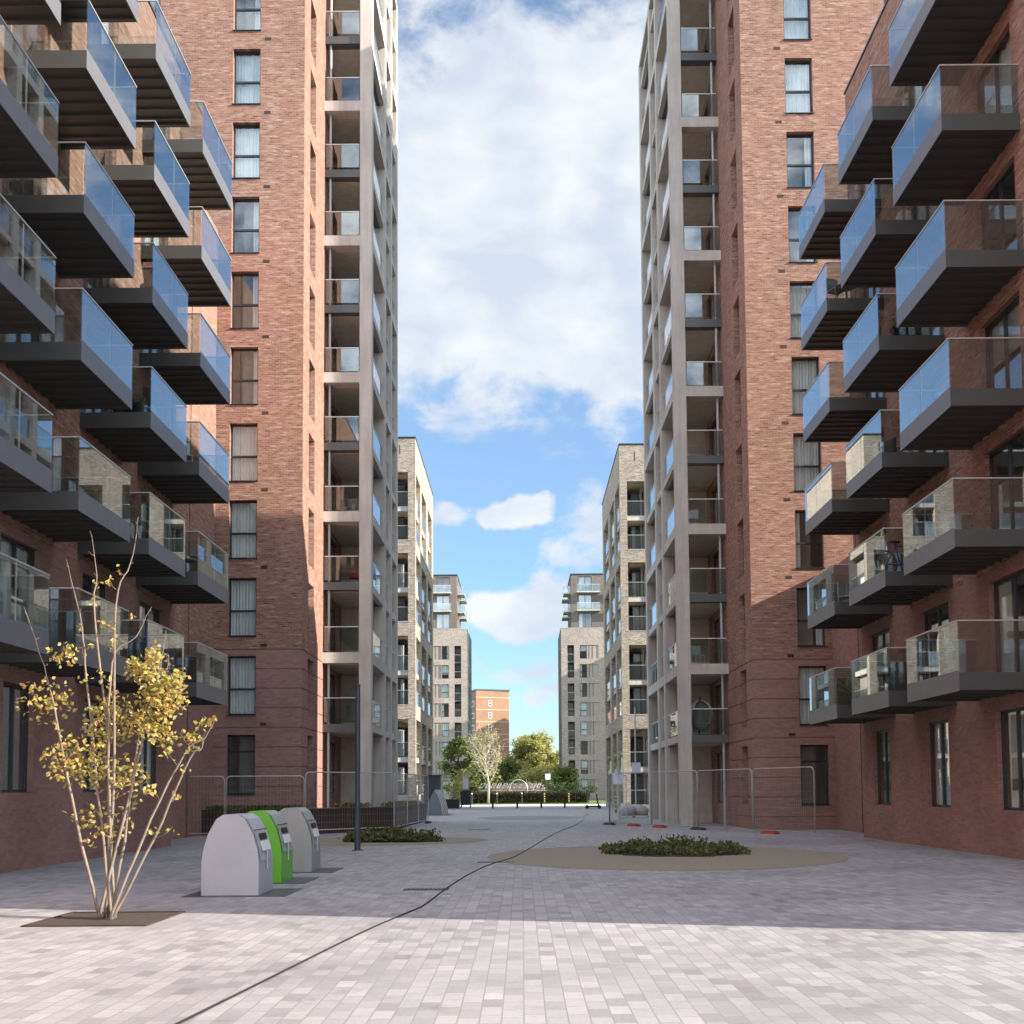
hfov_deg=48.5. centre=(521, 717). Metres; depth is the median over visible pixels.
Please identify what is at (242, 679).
window
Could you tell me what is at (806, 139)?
window
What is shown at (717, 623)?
balcony door
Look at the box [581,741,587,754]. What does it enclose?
window
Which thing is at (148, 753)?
window
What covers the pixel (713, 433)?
balcony door
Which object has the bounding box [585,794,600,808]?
kick scooter
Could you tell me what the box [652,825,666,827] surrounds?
ballast block
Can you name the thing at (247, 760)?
slot window
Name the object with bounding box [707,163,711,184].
balcony door
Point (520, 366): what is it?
sky
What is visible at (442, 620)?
balcony door
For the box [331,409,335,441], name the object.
balcony door
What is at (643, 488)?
balcony door
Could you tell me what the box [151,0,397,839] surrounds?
apartment tower
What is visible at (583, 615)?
balcony door
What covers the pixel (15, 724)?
window
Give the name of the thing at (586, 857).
resin surface
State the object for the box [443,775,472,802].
dark shrub
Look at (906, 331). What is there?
box planter
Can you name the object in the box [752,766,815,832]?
fence
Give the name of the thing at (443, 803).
domed bin
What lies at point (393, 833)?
ground cover
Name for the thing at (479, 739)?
white stemmed tree
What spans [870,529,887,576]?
balcony door
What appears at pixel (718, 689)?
balcony door
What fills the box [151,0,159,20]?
window
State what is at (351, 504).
garden chair
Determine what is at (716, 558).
balcony door
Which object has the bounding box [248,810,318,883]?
recycling bin
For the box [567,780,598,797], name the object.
dark shrub
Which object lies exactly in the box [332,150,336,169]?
balcony door
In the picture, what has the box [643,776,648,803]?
balcony door
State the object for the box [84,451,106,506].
balcony door
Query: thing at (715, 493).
balcony door
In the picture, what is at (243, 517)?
window
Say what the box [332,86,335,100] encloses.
balcony door
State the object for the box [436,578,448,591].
balcony door
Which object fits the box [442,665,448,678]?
window
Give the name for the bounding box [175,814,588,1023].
power cable
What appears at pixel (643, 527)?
balcony door
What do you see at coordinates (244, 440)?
window
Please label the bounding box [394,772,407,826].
fence
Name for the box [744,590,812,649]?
slot window
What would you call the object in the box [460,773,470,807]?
info panel
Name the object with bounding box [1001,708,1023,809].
window
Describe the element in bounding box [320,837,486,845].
resin surface
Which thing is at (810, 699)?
window
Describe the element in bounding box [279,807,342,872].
recycling bin
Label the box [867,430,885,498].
balcony door
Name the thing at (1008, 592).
balcony door
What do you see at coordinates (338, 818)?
raised planter
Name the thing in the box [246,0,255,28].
slot window
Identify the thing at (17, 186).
balcony door
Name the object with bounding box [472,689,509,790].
tower block
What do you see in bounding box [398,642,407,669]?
balcony door
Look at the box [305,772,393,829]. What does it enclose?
fence
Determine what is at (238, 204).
window
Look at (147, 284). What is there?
garden chair
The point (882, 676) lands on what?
balcony door
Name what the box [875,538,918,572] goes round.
bicycle
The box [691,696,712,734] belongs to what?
wicker pod
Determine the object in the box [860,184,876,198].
balcony door
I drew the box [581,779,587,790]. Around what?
window
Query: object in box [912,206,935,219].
balcony door
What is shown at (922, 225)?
apartment block
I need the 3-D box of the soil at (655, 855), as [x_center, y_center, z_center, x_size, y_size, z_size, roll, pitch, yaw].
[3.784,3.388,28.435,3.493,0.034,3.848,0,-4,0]
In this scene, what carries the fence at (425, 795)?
on the ballast block
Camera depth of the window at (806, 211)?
45.00 m
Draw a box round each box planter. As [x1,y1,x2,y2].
[111,389,143,411]
[340,361,357,371]
[889,314,921,334]
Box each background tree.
[449,765,504,792]
[490,757,521,784]
[510,763,558,787]
[542,763,578,791]
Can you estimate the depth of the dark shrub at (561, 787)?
130.35 m
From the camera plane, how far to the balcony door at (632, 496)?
90.96 m
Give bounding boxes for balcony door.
[0,535,34,625]
[3,388,36,458]
[5,245,39,341]
[9,178,41,194]
[12,25,44,50]
[82,575,104,649]
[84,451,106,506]
[86,329,108,411]
[88,278,109,287]
[90,149,111,164]
[92,22,113,43]
[139,603,158,662]
[141,495,160,543]
[143,349,162,352]
[143,388,161,420]
[145,238,163,245]
[146,127,165,138]
[302,607,334,661]
[322,675,334,723]
[330,540,334,581]
[330,743,334,793]
[331,277,335,304]
[331,343,335,371]
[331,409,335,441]
[331,475,335,510]
[332,22,335,35]
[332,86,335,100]
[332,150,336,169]
[332,215,336,234]
[398,482,407,505]
[398,517,407,539]
[398,561,407,586]
[398,597,407,620]
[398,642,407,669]
[398,678,407,704]
[398,727,407,756]
[398,764,407,794]
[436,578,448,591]
[436,596,448,609]
[436,614,448,627]
[442,578,448,590]
[568,703,573,715]
[578,577,590,590]
[578,595,591,608]
[579,613,591,626]
[582,614,585,626]
[627,491,643,515]
[628,526,639,548]
[628,571,640,596]
[629,606,641,630]
[629,652,645,679]
[630,687,645,713]
[630,736,646,765]
[631,774,647,803]
[639,488,644,514]
[639,523,644,548]
[640,568,645,596]
[641,650,646,679]
[642,736,647,766]
[643,604,645,630]
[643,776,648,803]
[644,686,646,713]
[705,40,709,52]
[706,99,710,116]
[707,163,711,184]
[708,228,712,249]
[709,291,714,318]
[710,356,715,385]
[711,421,716,454]
[712,485,717,523]
[714,551,719,593]
[715,618,760,671]
[716,685,721,734]
[717,752,730,802]
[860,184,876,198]
[863,288,879,297]
[866,332,882,397]
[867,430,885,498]
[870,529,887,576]
[872,629,890,692]
[909,86,932,105]
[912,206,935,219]
[916,327,939,334]
[918,373,943,451]
[921,487,945,545]
[925,604,949,678]
[977,30,1011,112]
[981,162,1016,249]
[985,295,1021,387]
[989,431,1023,528]
[994,571,1023,671]
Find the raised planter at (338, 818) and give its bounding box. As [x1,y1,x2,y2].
[201,803,426,834]
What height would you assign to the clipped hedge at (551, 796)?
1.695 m
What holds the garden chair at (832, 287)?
on the apartment block at (922, 225)
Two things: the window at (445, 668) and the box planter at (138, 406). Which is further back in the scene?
the window at (445, 668)
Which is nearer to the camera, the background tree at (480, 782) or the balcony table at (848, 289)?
the balcony table at (848, 289)
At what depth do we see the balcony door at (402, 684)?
87.99 m
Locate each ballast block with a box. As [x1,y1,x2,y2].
[603,822,615,824]
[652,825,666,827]
[690,827,705,829]
[761,830,779,833]
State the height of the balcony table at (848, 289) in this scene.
0.730 m
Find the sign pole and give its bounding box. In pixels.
[631,707,640,806]
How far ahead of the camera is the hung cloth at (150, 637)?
28.07 m
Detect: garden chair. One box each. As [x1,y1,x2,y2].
[140,280,151,287]
[184,443,192,460]
[342,499,355,510]
[348,568,358,581]
[688,510,697,523]
[691,646,704,663]
[825,278,846,297]
[837,582,848,601]
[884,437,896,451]
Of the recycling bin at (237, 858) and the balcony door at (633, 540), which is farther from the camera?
the balcony door at (633, 540)
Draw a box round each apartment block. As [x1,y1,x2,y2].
[0,0,231,872]
[798,0,1023,859]
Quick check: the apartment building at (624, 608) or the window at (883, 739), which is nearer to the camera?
the window at (883, 739)
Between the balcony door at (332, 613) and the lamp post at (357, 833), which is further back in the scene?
the balcony door at (332, 613)
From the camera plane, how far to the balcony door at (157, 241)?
33.55 m
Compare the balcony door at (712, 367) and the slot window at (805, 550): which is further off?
the balcony door at (712, 367)
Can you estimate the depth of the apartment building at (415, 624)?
89.56 m
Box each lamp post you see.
[352,684,362,850]
[540,753,550,790]
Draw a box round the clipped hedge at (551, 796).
[471,790,589,803]
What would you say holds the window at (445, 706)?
in the terraced block at (452, 679)
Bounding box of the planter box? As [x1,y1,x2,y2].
[445,799,459,808]
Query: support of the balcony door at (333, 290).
in the apartment tower at (299, 98)
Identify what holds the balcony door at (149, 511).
in the apartment block at (108, 175)
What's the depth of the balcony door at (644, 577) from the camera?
87.99 m
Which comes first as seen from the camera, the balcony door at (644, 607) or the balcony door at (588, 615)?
the balcony door at (644, 607)
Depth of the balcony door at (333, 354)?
52.39 m
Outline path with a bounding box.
[460,804,605,806]
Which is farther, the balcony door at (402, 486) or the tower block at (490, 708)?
the tower block at (490, 708)
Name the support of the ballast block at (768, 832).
on the paving
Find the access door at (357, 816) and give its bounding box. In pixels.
[356,815,358,831]
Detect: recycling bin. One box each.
[181,813,302,897]
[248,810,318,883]
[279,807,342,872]
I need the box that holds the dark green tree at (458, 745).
[437,735,480,786]
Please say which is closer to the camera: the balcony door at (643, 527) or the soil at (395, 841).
the soil at (395, 841)
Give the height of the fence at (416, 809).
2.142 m
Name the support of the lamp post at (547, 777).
on the lawn at (599, 800)
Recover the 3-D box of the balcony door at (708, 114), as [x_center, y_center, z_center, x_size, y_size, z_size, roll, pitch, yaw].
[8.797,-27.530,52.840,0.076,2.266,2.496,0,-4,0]
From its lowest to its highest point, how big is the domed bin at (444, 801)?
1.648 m
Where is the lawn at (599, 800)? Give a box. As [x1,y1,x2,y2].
[494,799,605,804]
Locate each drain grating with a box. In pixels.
[403,888,448,890]
[477,861,513,862]
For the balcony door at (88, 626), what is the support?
in the apartment block at (108, 175)
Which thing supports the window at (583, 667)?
in the terraced block at (581, 704)
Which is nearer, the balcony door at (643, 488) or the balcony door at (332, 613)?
the balcony door at (332, 613)
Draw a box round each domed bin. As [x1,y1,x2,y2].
[426,790,449,815]
[437,790,452,814]
[439,790,447,813]
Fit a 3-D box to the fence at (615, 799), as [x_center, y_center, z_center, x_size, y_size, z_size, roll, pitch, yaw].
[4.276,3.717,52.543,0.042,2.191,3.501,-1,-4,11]
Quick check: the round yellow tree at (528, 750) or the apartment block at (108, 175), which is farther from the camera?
the round yellow tree at (528, 750)
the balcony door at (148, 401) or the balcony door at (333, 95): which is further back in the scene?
the balcony door at (333, 95)
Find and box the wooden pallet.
[616,815,648,817]
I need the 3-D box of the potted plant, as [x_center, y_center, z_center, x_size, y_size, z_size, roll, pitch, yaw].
[9.755,-0.791,33.797,1.347,0.930,1.363,0,-4,0]
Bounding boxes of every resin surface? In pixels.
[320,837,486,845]
[479,816,580,819]
[487,846,848,869]
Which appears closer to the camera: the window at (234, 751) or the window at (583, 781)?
the window at (234, 751)
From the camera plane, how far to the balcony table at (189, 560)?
32.93 m
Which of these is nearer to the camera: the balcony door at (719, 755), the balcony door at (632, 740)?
the balcony door at (719, 755)
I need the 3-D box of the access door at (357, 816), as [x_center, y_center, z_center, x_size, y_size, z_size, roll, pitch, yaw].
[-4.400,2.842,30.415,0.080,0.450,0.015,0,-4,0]
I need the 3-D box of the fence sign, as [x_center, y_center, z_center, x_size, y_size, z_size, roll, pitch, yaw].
[4.229,2.706,49.962,0.460,0.480,0.030,0,-4,0]
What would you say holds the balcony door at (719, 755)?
in the apartment tower at (741, 111)
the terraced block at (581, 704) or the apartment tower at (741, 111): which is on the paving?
the apartment tower at (741, 111)
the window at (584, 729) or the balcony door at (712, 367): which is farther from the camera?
the window at (584, 729)
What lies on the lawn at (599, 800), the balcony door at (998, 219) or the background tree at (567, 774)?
the background tree at (567, 774)
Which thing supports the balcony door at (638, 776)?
in the apartment building at (624, 608)
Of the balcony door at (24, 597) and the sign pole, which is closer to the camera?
the balcony door at (24, 597)
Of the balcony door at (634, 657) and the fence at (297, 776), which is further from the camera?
the balcony door at (634, 657)
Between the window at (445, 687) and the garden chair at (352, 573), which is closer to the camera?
the garden chair at (352, 573)
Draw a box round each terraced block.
[433,574,471,798]
[558,573,605,798]
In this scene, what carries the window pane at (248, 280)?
in the apartment tower at (299, 98)
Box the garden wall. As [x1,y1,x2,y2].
[492,785,543,792]
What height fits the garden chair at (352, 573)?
0.900 m
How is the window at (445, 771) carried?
in the terraced block at (452, 679)
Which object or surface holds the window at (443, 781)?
in the terraced block at (452, 679)
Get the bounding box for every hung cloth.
[146,629,178,672]
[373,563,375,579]
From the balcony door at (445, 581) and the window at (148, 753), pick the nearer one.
the window at (148, 753)
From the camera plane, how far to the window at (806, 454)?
44.45 m
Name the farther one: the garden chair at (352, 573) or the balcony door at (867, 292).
the garden chair at (352, 573)
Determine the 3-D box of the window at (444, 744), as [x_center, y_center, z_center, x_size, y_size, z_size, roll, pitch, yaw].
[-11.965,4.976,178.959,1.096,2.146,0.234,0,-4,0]
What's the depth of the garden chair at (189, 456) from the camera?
32.40 m
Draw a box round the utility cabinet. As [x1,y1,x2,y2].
[424,775,441,812]
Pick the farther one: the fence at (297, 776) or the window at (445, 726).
the window at (445, 726)
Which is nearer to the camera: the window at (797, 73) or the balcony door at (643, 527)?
the window at (797, 73)
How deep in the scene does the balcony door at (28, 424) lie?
24.34 m
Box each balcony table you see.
[182,557,196,570]
[837,283,854,297]
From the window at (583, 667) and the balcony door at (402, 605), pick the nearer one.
the balcony door at (402, 605)
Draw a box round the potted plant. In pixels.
[835,675,863,704]
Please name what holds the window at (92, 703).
in the apartment block at (108, 175)
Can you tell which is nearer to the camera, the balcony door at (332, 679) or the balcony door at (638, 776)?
the balcony door at (332, 679)
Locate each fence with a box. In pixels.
[189,776,224,833]
[225,775,304,814]
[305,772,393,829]
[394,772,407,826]
[408,774,418,823]
[419,775,428,821]
[608,772,651,824]
[609,774,618,821]
[619,775,626,819]
[651,770,697,826]
[697,769,752,829]
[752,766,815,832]
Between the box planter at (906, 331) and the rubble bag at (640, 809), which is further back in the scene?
the rubble bag at (640, 809)
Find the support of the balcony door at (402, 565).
in the apartment building at (415, 624)
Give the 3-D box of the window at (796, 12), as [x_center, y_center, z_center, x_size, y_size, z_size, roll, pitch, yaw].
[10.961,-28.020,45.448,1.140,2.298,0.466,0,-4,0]
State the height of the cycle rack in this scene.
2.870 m
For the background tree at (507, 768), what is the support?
on the lawn at (599, 800)
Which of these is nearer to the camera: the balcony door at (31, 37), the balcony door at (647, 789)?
the balcony door at (31, 37)
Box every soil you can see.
[343,840,440,842]
[604,852,744,856]
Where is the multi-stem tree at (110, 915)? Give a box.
[15,520,216,926]
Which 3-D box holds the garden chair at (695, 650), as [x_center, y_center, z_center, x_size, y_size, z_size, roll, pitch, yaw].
[7.680,-2.684,49.570,0.440,0.900,0.454,1,-4,-17]
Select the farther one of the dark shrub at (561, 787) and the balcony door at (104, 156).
the dark shrub at (561, 787)
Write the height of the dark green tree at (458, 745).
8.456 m
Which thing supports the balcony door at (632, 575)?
in the apartment building at (624, 608)
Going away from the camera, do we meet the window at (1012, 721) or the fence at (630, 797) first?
the window at (1012, 721)
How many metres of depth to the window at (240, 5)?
45.65 m
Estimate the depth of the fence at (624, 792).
56.67 m
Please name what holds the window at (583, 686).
in the terraced block at (581, 704)
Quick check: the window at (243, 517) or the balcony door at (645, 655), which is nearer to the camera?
the window at (243, 517)
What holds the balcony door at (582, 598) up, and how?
in the terraced block at (581, 704)
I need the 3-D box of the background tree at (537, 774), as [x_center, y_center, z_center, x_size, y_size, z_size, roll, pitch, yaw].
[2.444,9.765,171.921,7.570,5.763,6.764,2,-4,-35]
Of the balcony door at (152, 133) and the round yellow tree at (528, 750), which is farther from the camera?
the round yellow tree at (528, 750)
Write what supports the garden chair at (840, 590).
on the apartment block at (922, 225)
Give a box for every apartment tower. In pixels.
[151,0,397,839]
[638,0,885,832]
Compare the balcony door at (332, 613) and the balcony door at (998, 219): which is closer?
the balcony door at (998, 219)
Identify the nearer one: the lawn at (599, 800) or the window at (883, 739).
the window at (883, 739)
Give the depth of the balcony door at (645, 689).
87.39 m
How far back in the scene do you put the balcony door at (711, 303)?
53.02 m
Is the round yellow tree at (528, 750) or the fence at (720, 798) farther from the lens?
the round yellow tree at (528, 750)
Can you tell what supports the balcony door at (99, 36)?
in the apartment block at (108, 175)
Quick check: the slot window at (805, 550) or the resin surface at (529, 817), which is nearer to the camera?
the slot window at (805, 550)
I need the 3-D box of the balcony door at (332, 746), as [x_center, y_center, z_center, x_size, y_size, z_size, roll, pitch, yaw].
[-8.536,2.265,50.502,0.076,2.266,2.496,0,-4,0]
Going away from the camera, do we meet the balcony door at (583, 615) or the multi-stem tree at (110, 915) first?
the multi-stem tree at (110, 915)
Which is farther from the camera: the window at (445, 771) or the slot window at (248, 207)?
the window at (445, 771)
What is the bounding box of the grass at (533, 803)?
[460,802,605,804]
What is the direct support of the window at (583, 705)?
in the terraced block at (581, 704)
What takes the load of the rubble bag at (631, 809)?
on the wooden pallet
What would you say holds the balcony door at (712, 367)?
in the apartment tower at (741, 111)
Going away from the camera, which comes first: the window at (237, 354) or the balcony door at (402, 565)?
the window at (237, 354)
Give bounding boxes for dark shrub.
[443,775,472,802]
[541,779,569,792]
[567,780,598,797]
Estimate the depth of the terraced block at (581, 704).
179.67 m
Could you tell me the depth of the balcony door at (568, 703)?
180.24 m
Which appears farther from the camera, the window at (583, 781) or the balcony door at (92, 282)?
the window at (583, 781)
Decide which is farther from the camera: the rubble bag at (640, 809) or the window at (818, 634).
the rubble bag at (640, 809)
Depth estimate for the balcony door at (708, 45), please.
53.40 m
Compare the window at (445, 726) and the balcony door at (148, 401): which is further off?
the window at (445, 726)
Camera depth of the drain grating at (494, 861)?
25.20 m
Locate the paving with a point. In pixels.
(872, 931)
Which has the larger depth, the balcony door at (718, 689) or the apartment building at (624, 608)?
the apartment building at (624, 608)
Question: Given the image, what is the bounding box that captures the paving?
[0,806,1023,1023]
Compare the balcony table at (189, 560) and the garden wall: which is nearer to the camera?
the balcony table at (189, 560)
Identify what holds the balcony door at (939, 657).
in the apartment block at (922, 225)
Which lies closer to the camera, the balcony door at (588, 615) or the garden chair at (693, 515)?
the garden chair at (693, 515)
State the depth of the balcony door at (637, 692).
87.86 m
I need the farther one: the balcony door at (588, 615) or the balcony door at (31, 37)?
the balcony door at (588, 615)
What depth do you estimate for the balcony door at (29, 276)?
24.81 m
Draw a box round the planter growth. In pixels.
[205,800,423,809]
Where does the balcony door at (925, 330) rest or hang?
in the apartment block at (922, 225)
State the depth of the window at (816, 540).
44.29 m
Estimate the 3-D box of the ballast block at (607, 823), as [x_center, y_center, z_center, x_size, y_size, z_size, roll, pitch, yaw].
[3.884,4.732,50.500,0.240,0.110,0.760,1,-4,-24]
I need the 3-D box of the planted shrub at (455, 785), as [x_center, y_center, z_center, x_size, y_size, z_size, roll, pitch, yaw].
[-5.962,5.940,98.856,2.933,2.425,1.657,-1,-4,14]
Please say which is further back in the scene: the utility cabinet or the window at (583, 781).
the window at (583, 781)
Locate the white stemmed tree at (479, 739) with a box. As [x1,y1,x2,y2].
[463,723,511,803]
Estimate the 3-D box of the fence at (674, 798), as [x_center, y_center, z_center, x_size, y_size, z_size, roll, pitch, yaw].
[6.074,3.255,45.482,0.041,2.190,3.657,1,-4,-22]
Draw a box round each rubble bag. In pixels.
[619,803,635,815]
[635,805,648,814]
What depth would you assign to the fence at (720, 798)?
42.15 m
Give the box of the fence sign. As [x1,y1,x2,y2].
[613,773,622,783]
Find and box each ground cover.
[338,822,444,841]
[598,834,751,856]
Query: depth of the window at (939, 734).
30.17 m
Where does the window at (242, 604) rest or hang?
in the apartment tower at (299, 98)
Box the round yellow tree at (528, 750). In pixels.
[502,729,558,784]
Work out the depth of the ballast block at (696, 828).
43.54 m
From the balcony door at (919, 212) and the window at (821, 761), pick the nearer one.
the balcony door at (919, 212)
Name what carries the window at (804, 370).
in the apartment tower at (741, 111)
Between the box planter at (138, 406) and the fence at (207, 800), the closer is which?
the box planter at (138, 406)
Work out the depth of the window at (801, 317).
44.84 m
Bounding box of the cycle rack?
[482,779,545,792]
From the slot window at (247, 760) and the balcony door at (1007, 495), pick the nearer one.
the balcony door at (1007, 495)
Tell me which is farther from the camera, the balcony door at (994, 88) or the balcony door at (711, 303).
the balcony door at (711, 303)
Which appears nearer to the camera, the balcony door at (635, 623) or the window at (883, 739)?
the window at (883, 739)
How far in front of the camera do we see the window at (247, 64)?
45.45 m
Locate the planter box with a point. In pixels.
(453, 803)
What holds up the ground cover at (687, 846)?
on the soil at (655, 855)
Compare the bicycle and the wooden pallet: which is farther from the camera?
the wooden pallet
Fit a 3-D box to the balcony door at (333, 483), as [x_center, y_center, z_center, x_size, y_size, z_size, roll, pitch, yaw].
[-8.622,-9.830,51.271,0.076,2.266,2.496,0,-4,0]
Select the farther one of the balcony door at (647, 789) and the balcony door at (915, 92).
the balcony door at (647, 789)
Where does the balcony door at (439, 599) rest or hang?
in the terraced block at (452, 679)
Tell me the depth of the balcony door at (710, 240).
53.06 m
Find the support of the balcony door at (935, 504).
in the apartment block at (922, 225)
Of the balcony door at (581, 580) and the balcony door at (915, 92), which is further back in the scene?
the balcony door at (581, 580)
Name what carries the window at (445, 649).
in the terraced block at (452, 679)
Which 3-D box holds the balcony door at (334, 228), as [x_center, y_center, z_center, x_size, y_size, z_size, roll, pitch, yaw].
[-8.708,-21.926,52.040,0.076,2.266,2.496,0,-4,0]
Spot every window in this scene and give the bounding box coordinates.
[1,682,28,792]
[83,699,100,791]
[140,711,155,791]
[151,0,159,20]
[225,735,255,794]
[226,656,255,715]
[227,501,256,558]
[227,578,256,636]
[228,425,257,481]
[230,199,259,252]
[230,274,258,328]
[230,349,258,404]
[231,125,259,178]
[232,52,260,104]
[233,0,260,30]
[239,737,306,792]
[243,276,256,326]
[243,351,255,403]
[244,203,253,251]
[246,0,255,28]
[442,646,448,659]
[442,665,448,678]
[442,684,448,697]
[442,703,448,716]
[442,723,448,735]
[442,742,447,755]
[442,761,448,774]
[442,780,448,793]
[580,645,586,658]
[580,664,586,677]
[580,683,586,696]
[580,702,586,715]
[581,722,587,734]
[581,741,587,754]
[581,760,587,773]
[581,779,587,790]
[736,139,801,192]
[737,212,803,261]
[743,513,810,566]
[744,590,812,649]
[747,747,816,802]
[783,0,811,39]
[785,61,813,113]
[786,134,815,187]
[788,208,817,262]
[790,283,816,337]
[791,358,818,414]
[793,434,820,490]
[795,511,824,568]
[797,588,826,646]
[798,666,828,725]
[800,745,830,804]
[877,730,890,804]
[930,720,950,806]
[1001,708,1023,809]
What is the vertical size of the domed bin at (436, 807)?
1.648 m
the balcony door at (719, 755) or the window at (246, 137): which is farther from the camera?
the balcony door at (719, 755)
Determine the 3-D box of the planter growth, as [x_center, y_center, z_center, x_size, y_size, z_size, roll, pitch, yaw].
[-6.900,3.834,49.857,4.862,0.322,18.157,-2,-4,20]
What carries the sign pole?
on the paving
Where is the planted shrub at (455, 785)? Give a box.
[439,772,468,798]
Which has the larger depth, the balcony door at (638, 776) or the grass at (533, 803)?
the grass at (533, 803)
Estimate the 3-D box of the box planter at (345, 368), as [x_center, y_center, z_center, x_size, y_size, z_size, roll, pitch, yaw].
[-7.487,-15.133,49.379,0.788,0.656,0.615,0,-4,0]
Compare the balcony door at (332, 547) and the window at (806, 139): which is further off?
the balcony door at (332, 547)
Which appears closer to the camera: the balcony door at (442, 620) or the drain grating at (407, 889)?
the drain grating at (407, 889)
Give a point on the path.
(533, 805)
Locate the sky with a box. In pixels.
[396,0,648,777]
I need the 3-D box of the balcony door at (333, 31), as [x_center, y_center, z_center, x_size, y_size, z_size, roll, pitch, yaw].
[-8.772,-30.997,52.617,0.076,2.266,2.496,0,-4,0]

